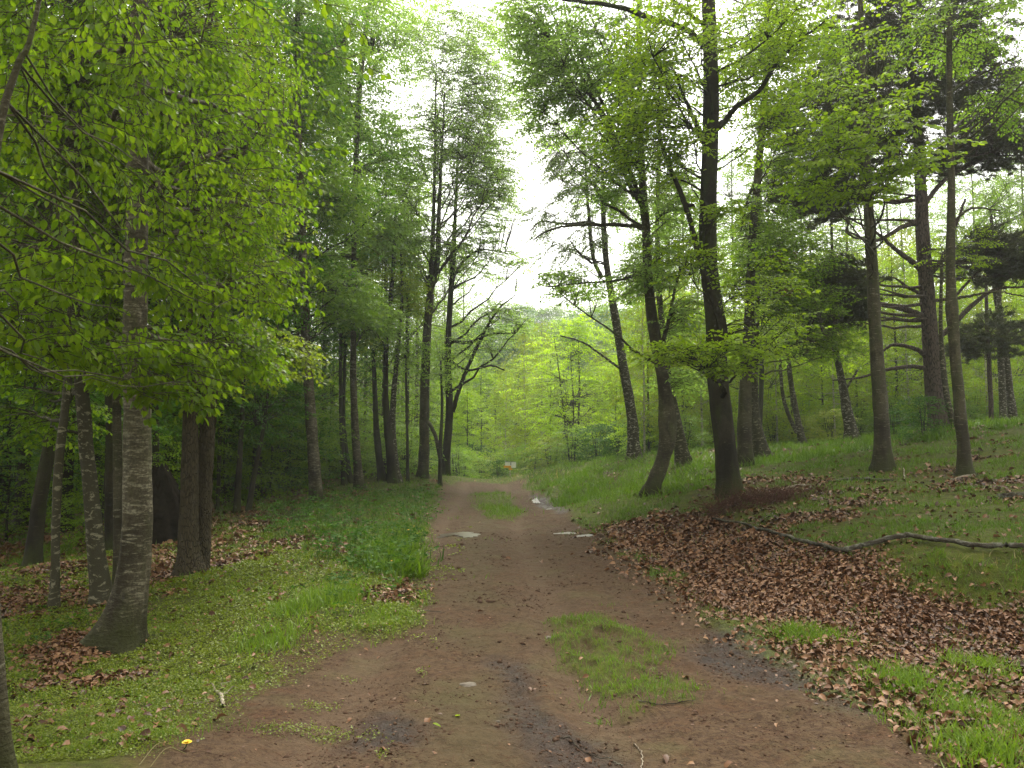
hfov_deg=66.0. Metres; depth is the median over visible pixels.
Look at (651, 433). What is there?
bush
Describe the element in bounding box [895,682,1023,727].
grass
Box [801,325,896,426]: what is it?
beech tree
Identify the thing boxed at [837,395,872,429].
bush
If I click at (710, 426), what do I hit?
bush
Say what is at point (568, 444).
bush
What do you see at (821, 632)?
grass
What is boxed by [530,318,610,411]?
beech tree
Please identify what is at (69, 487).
beech tree
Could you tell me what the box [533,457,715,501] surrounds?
grass
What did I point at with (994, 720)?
grass
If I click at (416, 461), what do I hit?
bush
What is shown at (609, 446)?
bush
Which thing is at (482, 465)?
bush
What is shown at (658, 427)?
bush
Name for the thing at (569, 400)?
beech tree
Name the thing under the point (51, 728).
clover
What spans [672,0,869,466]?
beech tree
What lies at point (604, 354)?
birch tree
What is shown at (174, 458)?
beech tree
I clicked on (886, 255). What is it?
birch tree
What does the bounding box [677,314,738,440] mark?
beech tree
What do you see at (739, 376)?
beech tree
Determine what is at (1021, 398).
bush
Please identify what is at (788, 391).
beech tree
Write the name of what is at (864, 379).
birch tree
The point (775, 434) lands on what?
bush
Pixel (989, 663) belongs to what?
grass
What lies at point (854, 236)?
beech tree
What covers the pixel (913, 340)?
birch tree
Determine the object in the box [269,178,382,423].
beech tree
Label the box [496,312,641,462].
beech tree
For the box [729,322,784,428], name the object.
birch tree
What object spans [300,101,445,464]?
beech tree
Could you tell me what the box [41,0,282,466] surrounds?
beech tree
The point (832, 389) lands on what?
birch tree
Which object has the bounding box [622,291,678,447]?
birch tree
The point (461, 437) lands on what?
beech tree
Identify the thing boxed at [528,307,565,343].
beech tree
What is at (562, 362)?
beech tree
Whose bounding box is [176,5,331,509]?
beech tree
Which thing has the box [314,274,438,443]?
beech tree
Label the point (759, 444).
birch tree
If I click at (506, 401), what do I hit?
birch tree
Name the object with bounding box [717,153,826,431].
beech tree
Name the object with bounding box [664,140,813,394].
beech tree
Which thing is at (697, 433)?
bush
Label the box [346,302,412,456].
beech tree
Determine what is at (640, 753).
twig
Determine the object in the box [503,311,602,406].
beech tree
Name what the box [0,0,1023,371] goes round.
sky
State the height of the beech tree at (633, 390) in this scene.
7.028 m
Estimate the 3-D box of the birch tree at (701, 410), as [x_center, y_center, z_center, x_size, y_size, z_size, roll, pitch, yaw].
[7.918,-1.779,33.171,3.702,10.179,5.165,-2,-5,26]
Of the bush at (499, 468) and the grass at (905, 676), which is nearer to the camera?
the grass at (905, 676)
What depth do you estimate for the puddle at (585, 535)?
14.66 m
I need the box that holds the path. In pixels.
[131,478,958,767]
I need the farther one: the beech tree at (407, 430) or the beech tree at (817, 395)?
the beech tree at (817, 395)
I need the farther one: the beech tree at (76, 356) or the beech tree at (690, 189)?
the beech tree at (690, 189)
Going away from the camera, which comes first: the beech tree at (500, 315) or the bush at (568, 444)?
the bush at (568, 444)
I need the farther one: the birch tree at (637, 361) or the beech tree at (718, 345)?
the birch tree at (637, 361)
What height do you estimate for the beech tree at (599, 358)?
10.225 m
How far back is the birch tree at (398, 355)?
29.79 m
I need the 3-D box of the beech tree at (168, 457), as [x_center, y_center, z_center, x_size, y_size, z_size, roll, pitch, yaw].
[-10.901,-3.625,25.367,6.967,15.962,8.964,0,-5,5]
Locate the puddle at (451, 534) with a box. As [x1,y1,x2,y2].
[437,532,480,537]
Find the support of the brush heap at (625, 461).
on the ground at (952, 552)
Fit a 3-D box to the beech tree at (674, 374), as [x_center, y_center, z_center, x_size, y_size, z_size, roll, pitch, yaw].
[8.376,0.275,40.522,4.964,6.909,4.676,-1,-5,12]
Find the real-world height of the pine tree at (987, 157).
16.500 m
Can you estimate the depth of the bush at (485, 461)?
39.74 m
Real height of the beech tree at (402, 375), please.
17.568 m
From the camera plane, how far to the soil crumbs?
4.95 m
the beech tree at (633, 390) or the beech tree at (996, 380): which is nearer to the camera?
the beech tree at (996, 380)
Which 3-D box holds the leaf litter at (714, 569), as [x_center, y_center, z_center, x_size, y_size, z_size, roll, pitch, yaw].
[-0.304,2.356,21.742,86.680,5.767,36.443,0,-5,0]
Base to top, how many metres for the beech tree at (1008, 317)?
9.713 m
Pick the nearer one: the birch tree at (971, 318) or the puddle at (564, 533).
the puddle at (564, 533)
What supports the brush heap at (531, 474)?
on the ground at (952, 552)
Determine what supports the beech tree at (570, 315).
on the ground at (952, 552)
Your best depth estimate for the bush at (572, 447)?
45.35 m
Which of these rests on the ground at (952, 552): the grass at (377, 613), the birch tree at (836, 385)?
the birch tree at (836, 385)
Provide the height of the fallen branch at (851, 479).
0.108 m
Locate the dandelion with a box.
[182,739,191,749]
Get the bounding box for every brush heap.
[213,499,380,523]
[520,451,590,476]
[583,442,688,473]
[640,451,754,483]
[691,473,813,517]
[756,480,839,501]
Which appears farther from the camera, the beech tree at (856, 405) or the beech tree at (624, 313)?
the beech tree at (624, 313)
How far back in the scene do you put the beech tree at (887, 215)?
56.85 m
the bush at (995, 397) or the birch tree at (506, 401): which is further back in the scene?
the birch tree at (506, 401)
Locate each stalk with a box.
[139,742,173,764]
[150,747,184,766]
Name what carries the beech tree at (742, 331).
on the ground at (952, 552)
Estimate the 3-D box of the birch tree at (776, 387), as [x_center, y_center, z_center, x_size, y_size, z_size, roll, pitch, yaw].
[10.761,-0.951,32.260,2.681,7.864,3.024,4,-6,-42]
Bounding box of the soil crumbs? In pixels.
[157,527,911,767]
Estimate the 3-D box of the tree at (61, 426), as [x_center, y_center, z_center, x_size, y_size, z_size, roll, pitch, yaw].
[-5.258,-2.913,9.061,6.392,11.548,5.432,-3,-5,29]
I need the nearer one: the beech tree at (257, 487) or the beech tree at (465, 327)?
the beech tree at (257, 487)
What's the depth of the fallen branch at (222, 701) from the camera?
5.23 m
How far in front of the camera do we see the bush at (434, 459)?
37.70 m
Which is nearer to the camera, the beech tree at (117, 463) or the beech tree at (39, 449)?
the beech tree at (117, 463)
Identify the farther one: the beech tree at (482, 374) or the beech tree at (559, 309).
the beech tree at (559, 309)
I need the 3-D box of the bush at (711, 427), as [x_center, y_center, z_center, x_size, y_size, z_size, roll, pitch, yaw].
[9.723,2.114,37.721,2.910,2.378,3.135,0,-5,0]
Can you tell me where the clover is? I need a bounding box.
[0,524,471,763]
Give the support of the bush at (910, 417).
on the ground at (952, 552)
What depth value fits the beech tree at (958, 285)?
36.12 m
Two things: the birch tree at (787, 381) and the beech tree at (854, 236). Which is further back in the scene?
the beech tree at (854, 236)
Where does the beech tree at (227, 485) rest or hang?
on the ground at (952, 552)
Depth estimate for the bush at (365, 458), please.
31.98 m
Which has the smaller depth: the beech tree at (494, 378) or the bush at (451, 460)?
the bush at (451, 460)
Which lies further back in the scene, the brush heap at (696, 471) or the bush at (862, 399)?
the bush at (862, 399)
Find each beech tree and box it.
[0,0,169,480]
[0,0,221,566]
[0,0,241,607]
[0,0,290,534]
[0,0,324,655]
[0,0,391,767]
[0,1,93,465]
[0,3,173,528]
[0,9,64,454]
[0,63,121,517]
[0,387,83,543]
[0,401,181,546]
[1,71,176,506]
[5,4,269,584]
[6,6,278,455]
[6,191,93,508]
[22,1,268,550]
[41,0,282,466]
[50,373,252,500]
[91,0,395,441]
[112,0,331,577]
[121,196,276,474]
[159,375,318,507]
[160,1,411,500]
[162,1,356,494]
[162,399,278,495]
[169,0,403,510]
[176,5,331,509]
[192,0,367,512]
[215,366,361,499]
[216,0,421,502]
[216,101,386,476]
[235,382,350,490]
[250,169,350,438]
[254,90,380,474]
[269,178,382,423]
[274,0,453,489]
[275,109,414,477]
[286,374,383,478]
[291,185,456,472]
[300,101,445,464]
[311,317,388,470]
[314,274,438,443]
[317,144,475,470]
[317,302,360,485]
[319,265,410,458]
[321,300,372,483]
[336,165,482,464]
[337,209,437,483]
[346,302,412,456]
[347,171,491,469]
[347,328,395,481]
[357,263,455,444]
[360,270,440,446]
[370,0,527,478]
[378,254,485,440]
[383,267,434,482]
[392,330,482,436]
[396,388,465,472]
[404,263,494,445]
[412,356,509,446]
[414,242,516,445]
[415,335,464,485]
[417,0,549,475]
[418,376,487,461]
[420,301,481,360]
[431,386,510,476]
[433,326,512,421]
[433,327,526,423]
[453,318,483,371]
[453,366,522,477]
[458,341,558,427]
[459,321,548,424]
[465,298,516,337]
[465,312,568,432]
[466,366,533,468]
[469,350,517,423]
[471,317,565,428]
[475,299,531,352]
[478,311,505,353]
[483,0,732,497]
[489,359,545,460]
[494,304,545,361]
[494,313,534,329]
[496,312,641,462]
[501,356,591,469]
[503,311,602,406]
[505,358,571,447]
[511,328,572,396]
[516,295,545,330]
[520,305,548,325]
[525,305,560,335]
[527,340,581,405]
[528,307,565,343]
[528,328,607,410]
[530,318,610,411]
[534,304,575,339]
[534,370,599,451]
[546,295,631,387]
[548,303,578,335]
[551,307,614,385]
[560,368,600,425]
[561,0,852,499]
[572,307,640,380]
[573,327,630,390]
[573,334,614,389]
[574,365,624,439]
[582,361,641,451]
[586,294,708,452]
[586,367,642,453]
[591,181,693,412]
[598,329,653,448]
[602,355,654,447]
[606,237,666,390]
[618,214,728,401]
[620,164,736,408]
[622,286,733,442]
[626,337,696,448]
[629,334,703,445]
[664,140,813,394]
[669,222,743,390]
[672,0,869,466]
[675,331,765,432]
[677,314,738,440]
[687,229,816,441]
[693,297,800,419]
[703,309,794,435]
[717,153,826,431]
[733,273,797,422]
[737,303,850,438]
[738,154,860,426]
[739,299,815,431]
[757,0,986,471]
[759,334,819,434]
[775,330,869,432]
[778,136,946,392]
[779,356,831,428]
[789,214,877,392]
[796,257,917,428]
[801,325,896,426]
[813,206,886,378]
[815,144,946,385]
[822,0,1023,477]
[823,244,968,430]
[853,309,911,399]
[855,233,1011,413]
[857,178,959,422]
[887,306,950,417]
[903,168,1011,373]
[910,224,945,359]
[912,292,993,393]
[913,165,1021,384]
[917,321,984,420]
[933,170,1023,373]
[935,153,1023,317]
[936,237,1023,416]
[946,311,1023,410]
[969,280,1023,410]
[972,281,1023,414]
[994,281,1023,393]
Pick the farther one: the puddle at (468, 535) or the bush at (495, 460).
the bush at (495, 460)
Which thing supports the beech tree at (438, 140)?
on the ground at (952, 552)
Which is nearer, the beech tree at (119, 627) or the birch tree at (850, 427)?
the beech tree at (119, 627)
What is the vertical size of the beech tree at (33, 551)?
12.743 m
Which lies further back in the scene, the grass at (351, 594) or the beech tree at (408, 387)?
the beech tree at (408, 387)
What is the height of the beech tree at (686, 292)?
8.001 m
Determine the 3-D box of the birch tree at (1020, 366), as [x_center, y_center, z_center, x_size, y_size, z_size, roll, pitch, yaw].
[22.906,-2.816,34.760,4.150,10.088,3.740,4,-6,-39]
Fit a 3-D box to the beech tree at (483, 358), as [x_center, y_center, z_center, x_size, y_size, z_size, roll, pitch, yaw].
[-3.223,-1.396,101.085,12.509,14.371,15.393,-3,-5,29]
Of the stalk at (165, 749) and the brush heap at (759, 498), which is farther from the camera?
the brush heap at (759, 498)
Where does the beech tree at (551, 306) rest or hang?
on the ground at (952, 552)
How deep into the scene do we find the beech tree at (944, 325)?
48.74 m
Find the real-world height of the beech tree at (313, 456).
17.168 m
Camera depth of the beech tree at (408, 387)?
42.12 m
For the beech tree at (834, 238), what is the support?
on the ground at (952, 552)
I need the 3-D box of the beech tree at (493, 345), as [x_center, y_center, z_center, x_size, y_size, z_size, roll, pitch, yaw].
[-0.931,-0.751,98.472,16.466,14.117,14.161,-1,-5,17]
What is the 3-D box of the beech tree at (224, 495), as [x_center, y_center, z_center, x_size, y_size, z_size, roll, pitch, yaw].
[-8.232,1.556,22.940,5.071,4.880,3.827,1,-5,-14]
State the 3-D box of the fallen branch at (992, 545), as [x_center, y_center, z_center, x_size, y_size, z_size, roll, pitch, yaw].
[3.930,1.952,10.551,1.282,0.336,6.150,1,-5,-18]
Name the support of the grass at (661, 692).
on the path
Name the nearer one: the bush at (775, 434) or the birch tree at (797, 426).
the birch tree at (797, 426)
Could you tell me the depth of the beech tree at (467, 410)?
43.94 m
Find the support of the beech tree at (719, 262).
on the ground at (952, 552)
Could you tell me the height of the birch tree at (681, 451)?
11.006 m
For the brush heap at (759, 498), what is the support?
on the leaf litter at (714, 569)
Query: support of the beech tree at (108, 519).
on the ground at (952, 552)
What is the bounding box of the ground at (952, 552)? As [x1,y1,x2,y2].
[0,360,1023,767]
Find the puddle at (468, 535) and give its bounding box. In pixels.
[459,534,477,537]
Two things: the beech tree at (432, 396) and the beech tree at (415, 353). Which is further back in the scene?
the beech tree at (415, 353)
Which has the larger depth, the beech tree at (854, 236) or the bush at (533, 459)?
the beech tree at (854, 236)
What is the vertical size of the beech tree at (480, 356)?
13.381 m
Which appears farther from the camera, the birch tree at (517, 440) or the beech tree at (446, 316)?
the beech tree at (446, 316)
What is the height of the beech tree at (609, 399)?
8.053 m
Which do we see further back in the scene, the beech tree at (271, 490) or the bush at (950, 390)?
the bush at (950, 390)
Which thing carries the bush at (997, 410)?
on the ground at (952, 552)
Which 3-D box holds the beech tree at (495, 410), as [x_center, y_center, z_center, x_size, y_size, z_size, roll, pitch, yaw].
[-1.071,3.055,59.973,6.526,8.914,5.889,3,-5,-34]
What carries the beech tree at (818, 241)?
on the ground at (952, 552)
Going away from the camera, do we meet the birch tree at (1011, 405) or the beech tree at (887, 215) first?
the birch tree at (1011, 405)
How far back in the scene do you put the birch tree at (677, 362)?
36.85 m
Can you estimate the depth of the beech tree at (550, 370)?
51.83 m
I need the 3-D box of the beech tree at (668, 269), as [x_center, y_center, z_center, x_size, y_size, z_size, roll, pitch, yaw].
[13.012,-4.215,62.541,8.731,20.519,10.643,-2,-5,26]
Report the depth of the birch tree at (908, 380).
33.34 m
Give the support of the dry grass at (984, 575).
on the ground at (952, 552)
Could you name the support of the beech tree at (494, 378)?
on the ground at (952, 552)
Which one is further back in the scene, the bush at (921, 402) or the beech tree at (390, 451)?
the beech tree at (390, 451)
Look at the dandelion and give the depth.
3.68 m
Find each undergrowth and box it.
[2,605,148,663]
[285,568,430,613]
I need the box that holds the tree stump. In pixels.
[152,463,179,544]
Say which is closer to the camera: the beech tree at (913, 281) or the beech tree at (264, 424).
the beech tree at (264, 424)
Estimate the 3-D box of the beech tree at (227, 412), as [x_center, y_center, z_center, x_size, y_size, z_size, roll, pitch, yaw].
[-9.940,-3.926,20.878,7.128,15.903,7.971,2,-5,-28]
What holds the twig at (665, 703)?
on the path
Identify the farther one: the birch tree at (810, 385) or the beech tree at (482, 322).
the beech tree at (482, 322)
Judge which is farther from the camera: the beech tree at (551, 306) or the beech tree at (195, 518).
the beech tree at (551, 306)
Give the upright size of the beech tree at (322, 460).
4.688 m
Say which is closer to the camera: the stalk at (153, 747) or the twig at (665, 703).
the stalk at (153, 747)
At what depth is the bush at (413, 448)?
32.27 m
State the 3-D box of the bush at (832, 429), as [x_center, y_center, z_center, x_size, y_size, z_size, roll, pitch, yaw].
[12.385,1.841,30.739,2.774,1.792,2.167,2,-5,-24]
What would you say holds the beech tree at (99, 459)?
on the ground at (952, 552)
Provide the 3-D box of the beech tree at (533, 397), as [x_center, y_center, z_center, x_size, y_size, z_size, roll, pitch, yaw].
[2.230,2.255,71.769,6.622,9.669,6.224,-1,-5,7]
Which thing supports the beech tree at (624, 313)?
on the ground at (952, 552)
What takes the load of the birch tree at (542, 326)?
on the ground at (952, 552)
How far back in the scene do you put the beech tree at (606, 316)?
120.06 m
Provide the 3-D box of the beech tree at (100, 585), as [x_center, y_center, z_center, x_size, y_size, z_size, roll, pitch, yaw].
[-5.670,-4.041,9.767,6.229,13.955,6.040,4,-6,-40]
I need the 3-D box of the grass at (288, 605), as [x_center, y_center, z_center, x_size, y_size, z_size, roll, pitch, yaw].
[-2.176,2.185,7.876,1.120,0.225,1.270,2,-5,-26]
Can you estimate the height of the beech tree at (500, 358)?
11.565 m
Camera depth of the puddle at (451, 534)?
14.70 m
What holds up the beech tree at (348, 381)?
on the ground at (952, 552)
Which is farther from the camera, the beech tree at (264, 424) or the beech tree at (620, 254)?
the beech tree at (620, 254)
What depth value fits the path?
5.25 m
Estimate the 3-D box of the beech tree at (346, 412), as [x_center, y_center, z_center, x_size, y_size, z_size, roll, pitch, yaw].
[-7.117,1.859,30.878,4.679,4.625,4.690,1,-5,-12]
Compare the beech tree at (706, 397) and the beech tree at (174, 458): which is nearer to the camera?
the beech tree at (174, 458)
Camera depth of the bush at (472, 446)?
45.44 m
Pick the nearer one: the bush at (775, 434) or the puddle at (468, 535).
the puddle at (468, 535)
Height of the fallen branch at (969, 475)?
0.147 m
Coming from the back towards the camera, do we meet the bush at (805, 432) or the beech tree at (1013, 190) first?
the beech tree at (1013, 190)
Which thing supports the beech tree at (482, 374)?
on the ground at (952, 552)
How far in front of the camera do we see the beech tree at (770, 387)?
32.81 m
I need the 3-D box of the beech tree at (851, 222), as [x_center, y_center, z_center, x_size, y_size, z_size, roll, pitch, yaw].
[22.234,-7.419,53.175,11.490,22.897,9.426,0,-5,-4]
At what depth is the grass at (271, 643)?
6.74 m
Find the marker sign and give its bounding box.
[504,462,515,476]
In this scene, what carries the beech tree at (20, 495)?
on the ground at (952, 552)
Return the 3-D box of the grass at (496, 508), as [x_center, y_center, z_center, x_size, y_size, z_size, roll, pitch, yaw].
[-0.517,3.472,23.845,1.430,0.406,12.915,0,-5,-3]
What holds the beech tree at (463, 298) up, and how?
on the ground at (952, 552)
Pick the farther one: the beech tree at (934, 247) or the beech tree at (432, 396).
the beech tree at (934, 247)
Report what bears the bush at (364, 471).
on the ground at (952, 552)
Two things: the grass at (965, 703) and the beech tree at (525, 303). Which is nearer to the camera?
the grass at (965, 703)
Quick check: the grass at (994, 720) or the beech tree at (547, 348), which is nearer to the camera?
the grass at (994, 720)
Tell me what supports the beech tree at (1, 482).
on the ground at (952, 552)
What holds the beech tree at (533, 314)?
on the ground at (952, 552)
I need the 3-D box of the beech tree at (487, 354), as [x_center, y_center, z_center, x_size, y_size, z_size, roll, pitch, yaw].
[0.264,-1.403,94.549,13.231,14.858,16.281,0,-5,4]
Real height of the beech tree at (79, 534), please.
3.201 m
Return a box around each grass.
[213,606,340,664]
[236,590,358,624]
[246,482,443,578]
[256,575,396,618]
[316,592,457,647]
[349,524,436,582]
[476,492,522,518]
[489,469,574,484]
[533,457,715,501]
[541,610,724,726]
[751,614,883,649]
[765,616,818,642]
[829,653,980,701]
[850,683,989,745]
[874,545,1023,610]
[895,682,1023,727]
[904,708,1023,767]
[910,550,1023,607]
[913,641,1023,684]
[940,702,1023,738]
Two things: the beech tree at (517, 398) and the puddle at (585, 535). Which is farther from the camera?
the beech tree at (517, 398)
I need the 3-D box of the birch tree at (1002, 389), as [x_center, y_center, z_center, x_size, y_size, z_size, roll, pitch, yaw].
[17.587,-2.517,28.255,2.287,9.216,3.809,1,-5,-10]
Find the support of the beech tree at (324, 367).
on the ground at (952, 552)
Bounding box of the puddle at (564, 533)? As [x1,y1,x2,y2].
[553,532,575,533]
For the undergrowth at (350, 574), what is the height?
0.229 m
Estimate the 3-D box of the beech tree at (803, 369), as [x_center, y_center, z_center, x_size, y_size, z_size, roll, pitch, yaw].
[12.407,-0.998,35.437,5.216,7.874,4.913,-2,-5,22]
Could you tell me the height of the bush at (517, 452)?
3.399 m
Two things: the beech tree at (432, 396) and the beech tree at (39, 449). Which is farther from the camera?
the beech tree at (432, 396)
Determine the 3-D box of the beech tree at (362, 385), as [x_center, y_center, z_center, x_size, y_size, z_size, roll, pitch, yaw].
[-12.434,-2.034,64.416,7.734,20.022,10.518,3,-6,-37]
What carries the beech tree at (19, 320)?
on the ground at (952, 552)
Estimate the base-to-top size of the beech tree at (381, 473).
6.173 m
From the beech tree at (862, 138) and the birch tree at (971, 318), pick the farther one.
the birch tree at (971, 318)
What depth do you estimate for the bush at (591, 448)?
37.78 m
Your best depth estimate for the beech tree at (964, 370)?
43.48 m
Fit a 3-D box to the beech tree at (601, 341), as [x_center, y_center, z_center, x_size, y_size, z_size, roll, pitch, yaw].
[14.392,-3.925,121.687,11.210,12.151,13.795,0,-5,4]
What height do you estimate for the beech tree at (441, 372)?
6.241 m
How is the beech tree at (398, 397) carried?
on the ground at (952, 552)
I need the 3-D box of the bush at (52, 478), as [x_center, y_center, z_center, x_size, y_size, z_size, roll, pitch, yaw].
[-15.822,3.259,28.507,4.257,3.650,5.125,1,-5,-7]
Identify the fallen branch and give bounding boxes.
[205,678,237,707]
[710,514,1023,551]
[770,484,812,493]
[828,477,893,481]
[950,474,975,480]
[994,491,1023,499]
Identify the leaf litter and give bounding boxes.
[0,423,1023,767]
[143,516,957,767]
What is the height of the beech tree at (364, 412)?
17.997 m
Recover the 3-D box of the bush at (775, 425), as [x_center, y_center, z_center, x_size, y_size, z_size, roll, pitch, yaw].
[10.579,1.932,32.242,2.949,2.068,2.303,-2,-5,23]
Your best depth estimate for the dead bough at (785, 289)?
20.60 m
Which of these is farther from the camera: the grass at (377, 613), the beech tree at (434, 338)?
the beech tree at (434, 338)
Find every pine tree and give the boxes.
[753,0,1023,430]
[944,282,1023,420]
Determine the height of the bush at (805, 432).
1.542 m
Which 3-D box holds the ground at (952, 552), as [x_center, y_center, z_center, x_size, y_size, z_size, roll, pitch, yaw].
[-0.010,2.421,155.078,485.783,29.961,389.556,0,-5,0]
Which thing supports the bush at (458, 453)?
on the ground at (952, 552)
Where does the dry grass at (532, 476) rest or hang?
on the ground at (952, 552)
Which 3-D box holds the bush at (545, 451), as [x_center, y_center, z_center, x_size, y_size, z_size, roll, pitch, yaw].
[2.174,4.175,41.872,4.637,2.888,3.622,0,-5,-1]
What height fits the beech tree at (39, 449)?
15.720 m
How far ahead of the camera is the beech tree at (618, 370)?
62.26 m
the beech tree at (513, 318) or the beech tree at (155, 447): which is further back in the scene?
the beech tree at (513, 318)
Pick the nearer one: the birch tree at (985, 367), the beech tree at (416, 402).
the birch tree at (985, 367)
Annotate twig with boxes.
[560,736,622,765]
[634,743,642,767]
[639,700,693,704]
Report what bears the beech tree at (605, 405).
on the ground at (952, 552)
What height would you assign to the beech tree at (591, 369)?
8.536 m
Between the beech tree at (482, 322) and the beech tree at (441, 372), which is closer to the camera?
the beech tree at (441, 372)
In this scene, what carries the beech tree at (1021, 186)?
on the ground at (952, 552)
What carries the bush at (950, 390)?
on the ground at (952, 552)
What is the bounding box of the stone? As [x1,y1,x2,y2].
[460,682,475,686]
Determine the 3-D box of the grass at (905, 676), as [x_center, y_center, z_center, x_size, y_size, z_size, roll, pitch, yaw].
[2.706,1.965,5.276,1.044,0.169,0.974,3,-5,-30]
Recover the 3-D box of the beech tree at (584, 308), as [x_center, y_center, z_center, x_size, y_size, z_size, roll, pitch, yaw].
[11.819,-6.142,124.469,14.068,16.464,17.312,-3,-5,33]
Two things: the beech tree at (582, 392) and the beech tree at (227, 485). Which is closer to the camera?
the beech tree at (227, 485)
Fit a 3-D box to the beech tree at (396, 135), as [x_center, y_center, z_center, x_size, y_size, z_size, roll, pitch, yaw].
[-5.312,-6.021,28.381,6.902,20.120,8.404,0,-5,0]
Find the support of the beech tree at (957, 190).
on the ground at (952, 552)
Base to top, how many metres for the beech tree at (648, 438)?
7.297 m
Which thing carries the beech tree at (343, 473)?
on the ground at (952, 552)
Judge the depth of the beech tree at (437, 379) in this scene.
87.80 m
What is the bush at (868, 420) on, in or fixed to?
on the ground at (952, 552)
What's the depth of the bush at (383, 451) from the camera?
31.17 m
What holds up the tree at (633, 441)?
on the ground at (952, 552)
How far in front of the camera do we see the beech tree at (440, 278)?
56.47 m
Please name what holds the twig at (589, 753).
on the path
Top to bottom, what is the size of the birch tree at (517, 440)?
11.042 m
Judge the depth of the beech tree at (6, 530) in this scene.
17.76 m
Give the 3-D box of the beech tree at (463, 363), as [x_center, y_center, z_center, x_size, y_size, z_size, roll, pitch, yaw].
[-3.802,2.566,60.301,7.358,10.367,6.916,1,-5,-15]
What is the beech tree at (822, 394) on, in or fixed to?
on the ground at (952, 552)
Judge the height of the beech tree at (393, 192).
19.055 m
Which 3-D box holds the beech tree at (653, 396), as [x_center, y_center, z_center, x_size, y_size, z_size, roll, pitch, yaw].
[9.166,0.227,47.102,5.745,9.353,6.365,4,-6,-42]
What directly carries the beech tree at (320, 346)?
on the ground at (952, 552)
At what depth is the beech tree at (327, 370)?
34.42 m
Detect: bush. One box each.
[7,426,103,510]
[100,421,251,488]
[179,395,306,491]
[216,403,363,493]
[288,417,351,478]
[303,423,375,477]
[323,435,372,476]
[324,416,430,478]
[335,439,386,475]
[366,421,444,474]
[386,449,417,472]
[401,447,437,473]
[413,444,471,475]
[429,442,474,474]
[429,444,484,477]
[433,447,495,477]
[451,442,508,476]
[465,455,502,477]
[471,447,519,476]
[474,459,513,477]
[495,443,553,475]
[502,448,553,475]
[514,436,586,472]
[534,423,604,465]
[540,431,605,463]
[570,424,623,462]
[571,423,625,461]
[590,421,650,457]
[608,406,658,454]
[639,416,699,450]
[652,412,712,449]
[683,415,711,446]
[684,411,736,445]
[693,403,736,440]
[733,416,775,440]
[736,406,803,442]
[764,418,790,437]
[780,416,829,442]
[802,408,864,441]
[807,403,864,436]
[835,404,873,433]
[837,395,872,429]
[858,396,919,433]
[889,394,978,440]
[889,408,916,439]
[890,402,926,430]
[906,384,985,429]
[926,386,998,421]
[973,386,1019,416]
[973,396,1023,420]
[986,377,1023,418]
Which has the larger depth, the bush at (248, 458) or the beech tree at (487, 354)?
the beech tree at (487, 354)
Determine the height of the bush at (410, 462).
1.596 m
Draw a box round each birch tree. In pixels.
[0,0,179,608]
[373,204,439,482]
[478,364,531,473]
[487,328,566,468]
[513,316,570,468]
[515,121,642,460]
[566,343,625,448]
[595,270,683,453]
[610,136,698,465]
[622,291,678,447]
[635,280,708,427]
[663,231,739,447]
[722,185,806,461]
[727,321,742,429]
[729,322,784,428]
[734,283,814,441]
[760,258,807,444]
[768,312,814,431]
[787,333,830,425]
[791,221,903,440]
[798,324,871,436]
[811,339,836,419]
[815,350,866,413]
[845,307,884,410]
[851,247,918,409]
[857,217,951,425]
[886,291,919,402]
[888,276,961,394]
[904,224,1008,427]
[904,294,963,402]
[937,263,1023,415]
[946,299,994,403]
[957,190,1023,420]
[960,162,1023,419]
[992,297,1023,401]
[994,216,1023,382]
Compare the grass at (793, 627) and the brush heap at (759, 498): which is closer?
the grass at (793, 627)
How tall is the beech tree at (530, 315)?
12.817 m
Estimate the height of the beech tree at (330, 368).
15.746 m
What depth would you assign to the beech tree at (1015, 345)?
38.72 m
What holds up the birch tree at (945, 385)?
on the ground at (952, 552)
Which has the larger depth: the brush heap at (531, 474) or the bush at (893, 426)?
the brush heap at (531, 474)
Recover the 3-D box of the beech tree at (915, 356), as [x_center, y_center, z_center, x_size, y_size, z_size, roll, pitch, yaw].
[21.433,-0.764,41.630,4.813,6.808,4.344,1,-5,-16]
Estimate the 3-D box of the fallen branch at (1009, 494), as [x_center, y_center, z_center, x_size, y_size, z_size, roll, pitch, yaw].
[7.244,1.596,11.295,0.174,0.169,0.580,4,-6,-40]
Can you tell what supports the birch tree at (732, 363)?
on the ground at (952, 552)
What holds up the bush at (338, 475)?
on the ground at (952, 552)
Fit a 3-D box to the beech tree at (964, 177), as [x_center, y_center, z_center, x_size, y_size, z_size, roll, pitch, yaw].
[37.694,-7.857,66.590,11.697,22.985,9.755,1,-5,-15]
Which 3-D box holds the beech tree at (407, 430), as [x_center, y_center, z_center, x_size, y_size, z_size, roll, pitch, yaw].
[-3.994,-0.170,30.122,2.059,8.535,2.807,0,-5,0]
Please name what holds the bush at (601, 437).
on the ground at (952, 552)
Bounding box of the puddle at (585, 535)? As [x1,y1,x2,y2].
[577,534,592,536]
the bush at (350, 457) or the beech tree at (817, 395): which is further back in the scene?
the beech tree at (817, 395)

